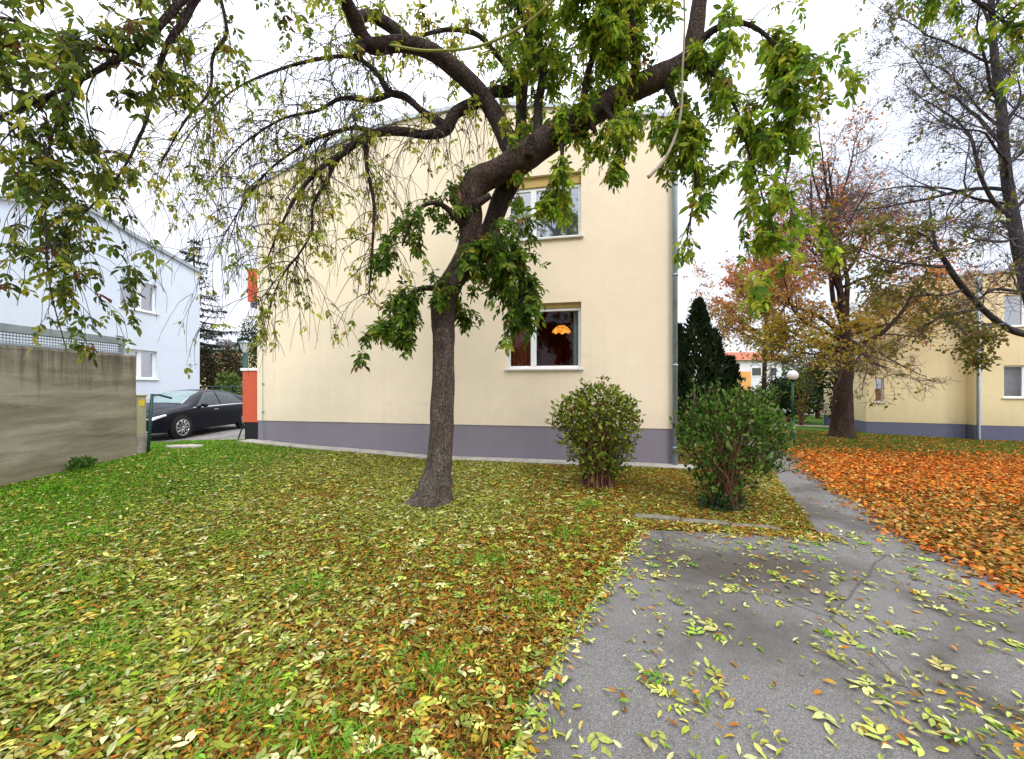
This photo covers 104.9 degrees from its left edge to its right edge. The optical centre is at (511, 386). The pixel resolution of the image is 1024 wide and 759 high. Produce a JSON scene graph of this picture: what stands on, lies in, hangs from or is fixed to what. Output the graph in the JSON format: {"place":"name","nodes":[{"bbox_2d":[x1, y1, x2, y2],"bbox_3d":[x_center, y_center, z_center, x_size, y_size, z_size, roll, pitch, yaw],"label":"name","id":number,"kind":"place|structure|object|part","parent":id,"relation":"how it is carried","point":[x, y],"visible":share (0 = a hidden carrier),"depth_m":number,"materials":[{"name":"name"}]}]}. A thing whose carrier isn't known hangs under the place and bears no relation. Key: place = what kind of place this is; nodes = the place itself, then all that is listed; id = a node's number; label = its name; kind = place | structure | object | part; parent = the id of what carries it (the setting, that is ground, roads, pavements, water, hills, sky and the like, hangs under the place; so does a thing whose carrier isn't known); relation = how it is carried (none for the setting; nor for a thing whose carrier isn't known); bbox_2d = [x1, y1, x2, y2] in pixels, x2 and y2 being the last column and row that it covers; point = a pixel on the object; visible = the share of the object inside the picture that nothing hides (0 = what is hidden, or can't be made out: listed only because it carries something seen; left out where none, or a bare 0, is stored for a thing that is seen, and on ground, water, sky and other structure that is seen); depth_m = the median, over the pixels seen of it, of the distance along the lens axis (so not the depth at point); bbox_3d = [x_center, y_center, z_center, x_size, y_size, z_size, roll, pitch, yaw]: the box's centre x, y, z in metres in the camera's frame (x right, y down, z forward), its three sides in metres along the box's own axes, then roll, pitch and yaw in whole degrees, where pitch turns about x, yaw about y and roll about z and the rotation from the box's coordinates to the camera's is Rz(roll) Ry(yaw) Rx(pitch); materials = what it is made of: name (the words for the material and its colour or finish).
{"place":"outdoors","nodes":[
{"label":"outdoors","id":0,"kind":"place"},
{"bbox_2d":[151,424,244,440],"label":"road","id":1,"kind":"structure","parent":0,"point":[231,431],"depth_m":12.98,"materials":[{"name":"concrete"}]},
{"bbox_2d":[146,389,244,438],"bbox_3d":[-10.980,0.861,13.435,2.240,1.538,4.869,0,0,0],"label":"parked car","id":2,"kind":"object","parent":1,"relation":"on","point":[181,414],"visible":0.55,"depth_m":12.68,"materials":[{"name":"black paint"}]},
{"bbox_3d":[-10.237,0.404,13.105,0.250,0.482,1.030,0,0,0],"label":"side window","id":3,"kind":"part","parent":2,"relation":"part of","materials":[{"name":"grey glass"}]},
{"bbox_3d":[-10.239,0.381,14.215,0.246,0.442,1.070,0,0,0],"label":"side window","id":4,"kind":"part","parent":2,"relation":"part of","materials":[{"name":"grey glass"}]},
{"bbox_2d":[239,340,250,396],"bbox_3d":[-11.521,-0.201,17.000,0.540,3.602,0.468,0,0,0],"label":"street lamp","id":5,"kind":"object","parent":1,"relation":"on","point":[244,356],"visible":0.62,"depth_m":16.92,"materials":[{"name":"metal"}]},
{"bbox_2d":[238,439,700,469],"bbox_3d":[-1.493,1.490,8.704,10.542,0.333,0.400,0,0,12],"label":"paving strip","id":6,"kind":"object","parent":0,"point":[463,458],"visible":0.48,"depth_m":8.68,"materials":[{"name":"concrete"}]},
{"bbox_2d":[0,395,1023,758],"bbox_3d":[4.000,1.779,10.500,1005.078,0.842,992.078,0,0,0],"label":"lawn","id":7,"kind":"structure","parent":0,"point":[812,419],"depth_m":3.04,"materials":[{"name":"plant"}]},
{"bbox_2d":[0,345,135,486],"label":"garden wall","id":8,"kind":"structure","parent":7,"relation":"on","point":[59,408],"depth_m":6.53,"materials":[{"name":"concrete"}]},
{"bbox_2d":[0,323,124,354],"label":"railing","id":9,"kind":"object","parent":8,"relation":"on","point":[6,328],"visible":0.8,"depth_m":6.51,"materials":[{"name":"metal"}]},
{"bbox_2d":[65,455,97,470],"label":"weed","id":10,"kind":"object","parent":7,"relation":"on","point":[78,464],"visible":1,"depth_m":6.59,"materials":[{"name":"green plant"}]},
{"bbox_2d":[0,194,202,400],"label":"white house","id":11,"kind":"structure","parent":7,"relation":"on","point":[162,363],"depth_m":15.68,"materials":[{"name":"white painted plaster render"}]},
{"bbox_2d":[119,277,159,314],"bbox_3d":[-15.143,-3.628,15.859,0.395,1.225,1.683,0,0,0],"label":"window","id":12,"kind":"structure","parent":11,"relation":"in","point":[144,303],"depth_m":16.30,"materials":[{"name":"white plastic"}]},
{"bbox_2d":[124,349,159,380],"bbox_3d":[-15.143,-0.867,15.859,0.395,1.225,1.683,0,0,0],"label":"window","id":13,"kind":"structure","parent":11,"relation":"in","point":[142,357],"depth_m":16.34,"materials":[{"name":"white plastic"}]},
{"bbox_2d":[136,394,147,454],"bbox_3d":[-7.725,0.870,8.012,0.390,1.420,0.265,0,0,0],"label":"meter cabinet","id":14,"kind":"object","parent":7,"relation":"on","point":[141,440],"visible":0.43,"depth_m":8.00,"materials":[{"name":"beige plastic"}]},
{"bbox_2d":[146,394,171,451],"bbox_3d":[-7.366,0.811,8.223,0.066,1.323,0.420,0,0,39],"label":"fence post","id":15,"kind":"object","parent":7,"relation":"on","point":[150,421],"visible":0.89,"depth_m":8.10,"materials":[{"name":"green metal"}]},
{"bbox_2d":[166,444,203,448],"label":"stone slab","id":16,"kind":"structure","parent":7,"relation":"on","point":[181,446],"depth_m":8.79,"materials":[{"name":"stone"}]},
{"bbox_2d":[180,239,241,385],"bbox_3d":[-20.407,-4.000,24.711,6.523,11.200,6.655,0,0,45],"label":"spruce","id":17,"kind":"object","parent":7,"relation":"on","point":[203,330],"visible":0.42,"depth_m":25.32,"materials":[{"name":"green plant"}]},
{"bbox_2d":[200,346,224,389],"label":"hedge bush","id":18,"kind":"object","parent":7,"relation":"on","point":[208,379],"visible":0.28,"depth_m":26.55,"materials":[{"name":"green plant"}]},
{"bbox_2d":[200,385,241,393],"bbox_3d":[-15.094,0.810,21.024,3.510,1.780,0.092,0,0,0],"label":"wire fence","id":19,"kind":"object","parent":7,"relation":"on","point":[229,386],"visible":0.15,"depth_m":20.98,"materials":[{"name":"green metal"}]},
{"bbox_2d":[212,341,241,393],"bbox_3d":[-20.716,-0.910,29.030,2.200,5.135,1.910,0,0,0],"label":"hedge bush","id":20,"kind":"object","parent":7,"relation":"on","point":[234,367],"visible":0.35,"depth_m":28.75,"materials":[{"name":"green plant"}]},
{"bbox_2d":[213,369,241,395],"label":"hedge bush","id":21,"kind":"object","parent":7,"relation":"on","point":[226,379],"visible":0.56,"depth_m":23.74,"materials":[{"name":"green plant"}]},
{"bbox_2d":[200,338,256,389],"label":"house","id":22,"kind":"structure","parent":7,"relation":"on","point":[218,342],"depth_m":40.28,"materials":[{"name":"paint"}]},
{"bbox_2d":[235,319,256,389],"bbox_3d":[-19.974,-1.775,29.962,2.079,6.881,1.831,0,0,-12],"label":"hedge bush","id":23,"kind":"object","parent":7,"relation":"on","point":[252,337],"visible":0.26,"depth_m":29.69,"materials":[{"name":"green plant"}]},
{"bbox_2d":[0,463,614,758],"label":"grass tufts","id":24,"kind":"object","parent":7,"relation":"on","point":[128,649],"visible":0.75,"depth_m":2.27,"materials":[{"name":"green plant"}]},
{"bbox_2d":[0,458,645,758],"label":"compound leaves","id":25,"kind":"object","parent":7,"relation":"on","point":[160,713],"visible":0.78,"depth_m":2.56,"materials":[{"name":"yellow plant"}]},
{"bbox_2d":[0,439,803,513],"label":"fallen leaves","id":26,"kind":"object","parent":7,"relation":"on","point":[646,481],"visible":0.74,"depth_m":6.10,"materials":[{"name":"yellow plant"}]},
{"bbox_2d":[0,504,815,758],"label":"fallen leaves","id":27,"kind":"object","parent":7,"relation":"on","point":[200,695],"visible":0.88,"depth_m":2.63,"materials":[{"name":"yellow plant"}]},
{"bbox_2d":[240,101,677,464],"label":"apartment building","id":28,"kind":"structure","parent":7,"relation":"on","point":[608,277],"depth_m":8.79,"materials":[{"name":"plaster"},{"name":"glass"},{"name":"zinc"}]},
{"bbox_2d":[504,302,583,370],"bbox_3d":[0.697,-1.066,8.586,1.709,1.452,0.360,0,0,12],"label":"window","id":29,"kind":"structure","parent":28,"relation":"in","point":[519,360],"depth_m":8.59,"materials":[{"name":"white plastic"}]},
{"bbox_2d":[508,173,583,241],"bbox_3d":[0.692,-3.846,8.564,1.709,1.407,0.315,0,0,12],"label":"window","id":30,"kind":"structure","parent":28,"relation":"in","point":[532,191],"depth_m":8.59,"materials":[{"name":"white plastic"}]},
{"bbox_2d":[552,311,570,333],"bbox_3d":[1.149,-1.641,9.131,0.423,0.802,0.423,0,0,34],"label":"pendant lamp","id":31,"kind":"object","parent":28,"relation":"hanging from","point":[561,329],"visible":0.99,"depth_m":9.04,"materials":[{"name":"orange"}]},
{"bbox_2d":[0,0,1023,509],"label":"weeping maple","id":32,"kind":"object","parent":7,"relation":"on","point":[612,38],"visible":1,"depth_m":4.74,"materials":[{"name":"green plant"}]},
{"bbox_2d":[545,375,645,489],"bbox_3d":[1.326,0.725,6.333,1.486,1.890,1.185,0,0,30],"label":"round bush","id":33,"kind":"object","parent":7,"relation":"on","point":[599,460],"visible":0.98,"depth_m":6.14,"materials":[{"name":"green plant"}]},
{"bbox_2d":[634,513,679,521],"bbox_3d":[1.730,1.630,4.698,0.510,0.175,0.100,0,0,14],"label":"kerb stone","id":34,"kind":"object","parent":7,"relation":"on","point":[661,517],"visible":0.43,"depth_m":4.67,"materials":[{"name":"concrete"}]},
{"bbox_2d":[681,518,729,525],"bbox_3d":[2.238,1.638,4.574,0.510,0.165,0.100,0,0,14],"label":"kerb stone","id":35,"kind":"object","parent":7,"relation":"on","point":[705,521],"visible":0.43,"depth_m":4.55,"materials":[{"name":"concrete"}]},
{"bbox_2d":[678,296,746,434],"bbox_3d":[6.843,-0.715,13.994,3.311,5.074,2.573,0,0,0],"label":"thuja","id":36,"kind":"object","parent":7,"relation":"on","point":[712,363],"visible":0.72,"depth_m":13.76,"materials":[{"name":"green plant"}]},
{"bbox_2d":[696,491,748,511],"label":"ivy clump","id":37,"kind":"object","parent":7,"relation":"on","point":[719,505],"visible":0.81,"depth_m":5.06,"materials":[{"name":"green plant"}]},
{"bbox_2d":[694,352,781,394],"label":"house","id":38,"kind":"structure","parent":7,"relation":"on","point":[752,374],"depth_m":42.00,"materials":[{"name":"white paint"}]},
{"bbox_2d":[751,367,761,376],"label":"window","id":39,"kind":"structure","parent":38,"relation":"in","point":[755,372],"depth_m":41.94,"materials":[{"name":"grey glass"}]},
{"bbox_2d":[769,367,777,376],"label":"window","id":40,"kind":"structure","parent":38,"relation":"in","point":[776,373],"depth_m":41.94,"materials":[{"name":"white plastic"}]},
{"bbox_2d":[669,376,809,510],"bbox_3d":[2.938,0.761,5.312,1.680,1.836,1.191,0,0,0],"label":"spiky bush","id":41,"kind":"object","parent":7,"relation":"on","point":[727,466],"visible":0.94,"depth_m":5.11,"materials":[{"name":"green plant"}]},
{"bbox_2d":[730,522,781,530],"bbox_3d":[2.745,1.646,4.451,0.510,0.155,0.100,0,0,14],"label":"kerb stone","id":42,"kind":"object","parent":7,"relation":"on","point":[758,525],"visible":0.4,"depth_m":4.44,"materials":[{"name":"concrete"}]},
{"bbox_2d":[741,384,780,421],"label":"evergreen bush","id":43,"kind":"object","parent":7,"relation":"on","point":[758,389],"visible":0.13,"depth_m":22.37,"materials":[{"name":"green plant"}]},
{"bbox_2d":[712,212,819,425],"bbox_3d":[12.108,-3.576,19.279,5.172,11.775,3.070,0,0,0],"label":"red maple","id":44,"kind":"object","parent":7,"relation":"on","point":[764,369],"visible":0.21,"depth_m":19.03,"materials":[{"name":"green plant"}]},
{"bbox_2d":[757,373,822,421],"bbox_3d":[16.876,0.664,24.005,3.609,3.128,2.807,0,0,-17],"label":"evergreen bush","id":45,"kind":"object","parent":7,"relation":"on","point":[785,402],"visible":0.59,"depth_m":23.52,"materials":[{"name":"green plant"}]},
{"bbox_2d":[787,370,798,443],"bbox_3d":[8.796,0.699,12.329,0.309,2.413,0.309,0,0,0],"label":"garden lamp","id":46,"kind":"object","parent":7,"relation":"on","point":[792,376],"visible":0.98,"depth_m":12.30,"materials":[{"name":"green metal"}]},
{"bbox_2d":[778,402,823,414],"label":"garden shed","id":47,"kind":"structure","parent":7,"relation":"on","point":[811,410],"depth_m":30.00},
{"bbox_2d":[786,360,817,424],"bbox_3d":[15.451,0.236,20.981,1.427,3.830,1.229,0,0,0],"label":"shrub","id":48,"kind":"object","parent":7,"relation":"on","point":[801,413],"visible":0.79,"depth_m":20.94,"materials":[{"name":"green plant"}]},
{"bbox_2d":[782,354,821,396],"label":"evergreen bush","id":49,"kind":"object","parent":7,"relation":"on","point":[784,370],"visible":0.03,"depth_m":50.04,"materials":[{"name":"green plant"}]},
{"bbox_2d":[798,352,823,418],"bbox_3d":[20.913,-0.085,26.895,2.539,4.688,2.327,0,0,0],"label":"evergreen bush","id":50,"kind":"object","parent":7,"relation":"on","point":[820,389],"visible":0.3,"depth_m":26.67,"materials":[{"name":"green plant"}]},
{"bbox_2d":[814,323,838,417],"bbox_3d":[17.312,-0.612,20.392,2.636,5.674,2.330,0,0,0],"label":"evergreen bush","id":51,"kind":"object","parent":7,"relation":"on","point":[828,384],"visible":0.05,"depth_m":20.67,"materials":[{"name":"green plant"}]},
{"bbox_2d":[682,81,1010,438],"bbox_3d":[12.991,-4.806,14.691,11.298,14.332,8.137,0,0,0],"label":"autumn tree","id":52,"kind":"object","parent":7,"relation":"on","point":[847,349],"visible":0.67,"depth_m":14.66,"materials":[{"name":"brown plant"}]},
{"bbox_2d":[747,430,1023,494],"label":"orange leaves","id":53,"kind":"object","parent":7,"relation":"on","point":[1003,474],"visible":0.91,"depth_m":8.65,"materials":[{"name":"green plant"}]},
{"bbox_2d":[771,0,1023,377],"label":"bare tree","id":54,"kind":"object","parent":7,"relation":"on","point":[1012,223],"visible":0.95,"depth_m":9.30,"materials":[{"name":"grey plant"}]},
{"bbox_2d":[824,264,1023,440],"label":"yellow building","id":55,"kind":"structure","parent":7,"relation":"on","point":[987,405],"depth_m":16.94,"materials":[{"name":"painted plaster"},{"name":"glass"},{"name":"zinc"}]},
{"bbox_2d":[874,377,884,402],"bbox_3d":[16.649,0.167,17.902,0.426,1.157,0.375,0,0,21],"label":"window","id":56,"kind":"structure","parent":55,"relation":"in","point":[877,398],"depth_m":18.03,"materials":[{"name":"white plastic"}]},
{"bbox_2d":[1002,365,1023,398],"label":"window","id":57,"kind":"structure","parent":55,"relation":"in","point":[1013,374],"depth_m":16.12,"materials":[{"name":"white plastic"}]},
{"bbox_2d":[1004,295,1023,326],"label":"window","id":58,"kind":"structure","parent":55,"relation":"in","point":[1016,319],"depth_m":16.12,"materials":[{"name":"white plastic"}]},
{"bbox_2d":[830,483,1023,587],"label":"orange leaves","id":59,"kind":"object","parent":7,"relation":"on","point":[1011,557],"visible":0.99,"depth_m":4.83,"materials":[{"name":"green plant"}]},
{"bbox_2d":[0,0,1023,376],"label":"sky","id":60,"kind":"structure","parent":0,"point":[719,234],"materials":[{"name":"white"}]},
{"bbox_2d":[509,436,1023,758],"bbox_3d":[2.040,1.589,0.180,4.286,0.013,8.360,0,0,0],"label":"pavement","id":61,"kind":"structure","parent":0,"point":[804,733],"depth_m":2.31,"materials":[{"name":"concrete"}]},
{"bbox_2d":[587,525,1023,758],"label":"fallen leaves","id":62,"kind":"object","parent":61,"relation":"on","point":[880,729],"visible":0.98,"depth_m":2.21,"materials":[{"name":"yellow plant"}]},
{"bbox_2d":[776,448,1023,609],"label":"path edge leaves","id":63,"kind":"object","parent":61,"relation":"on","point":[889,526],"visible":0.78,"depth_m":4.13,"materials":[{"name":"orange plant"}]},
{"bbox_2d":[749,423,828,426],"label":"footpath","id":64,"kind":"structure","parent":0,"point":[810,425],"depth_m":20.77,"materials":[{"name":"concrete"}]},
{"bbox_2d":[748,428,1023,581],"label":"grass","id":65,"kind":"structure","parent":0,"point":[880,440],"depth_m":13.47,"materials":[{"name":"plant"}]}
]}

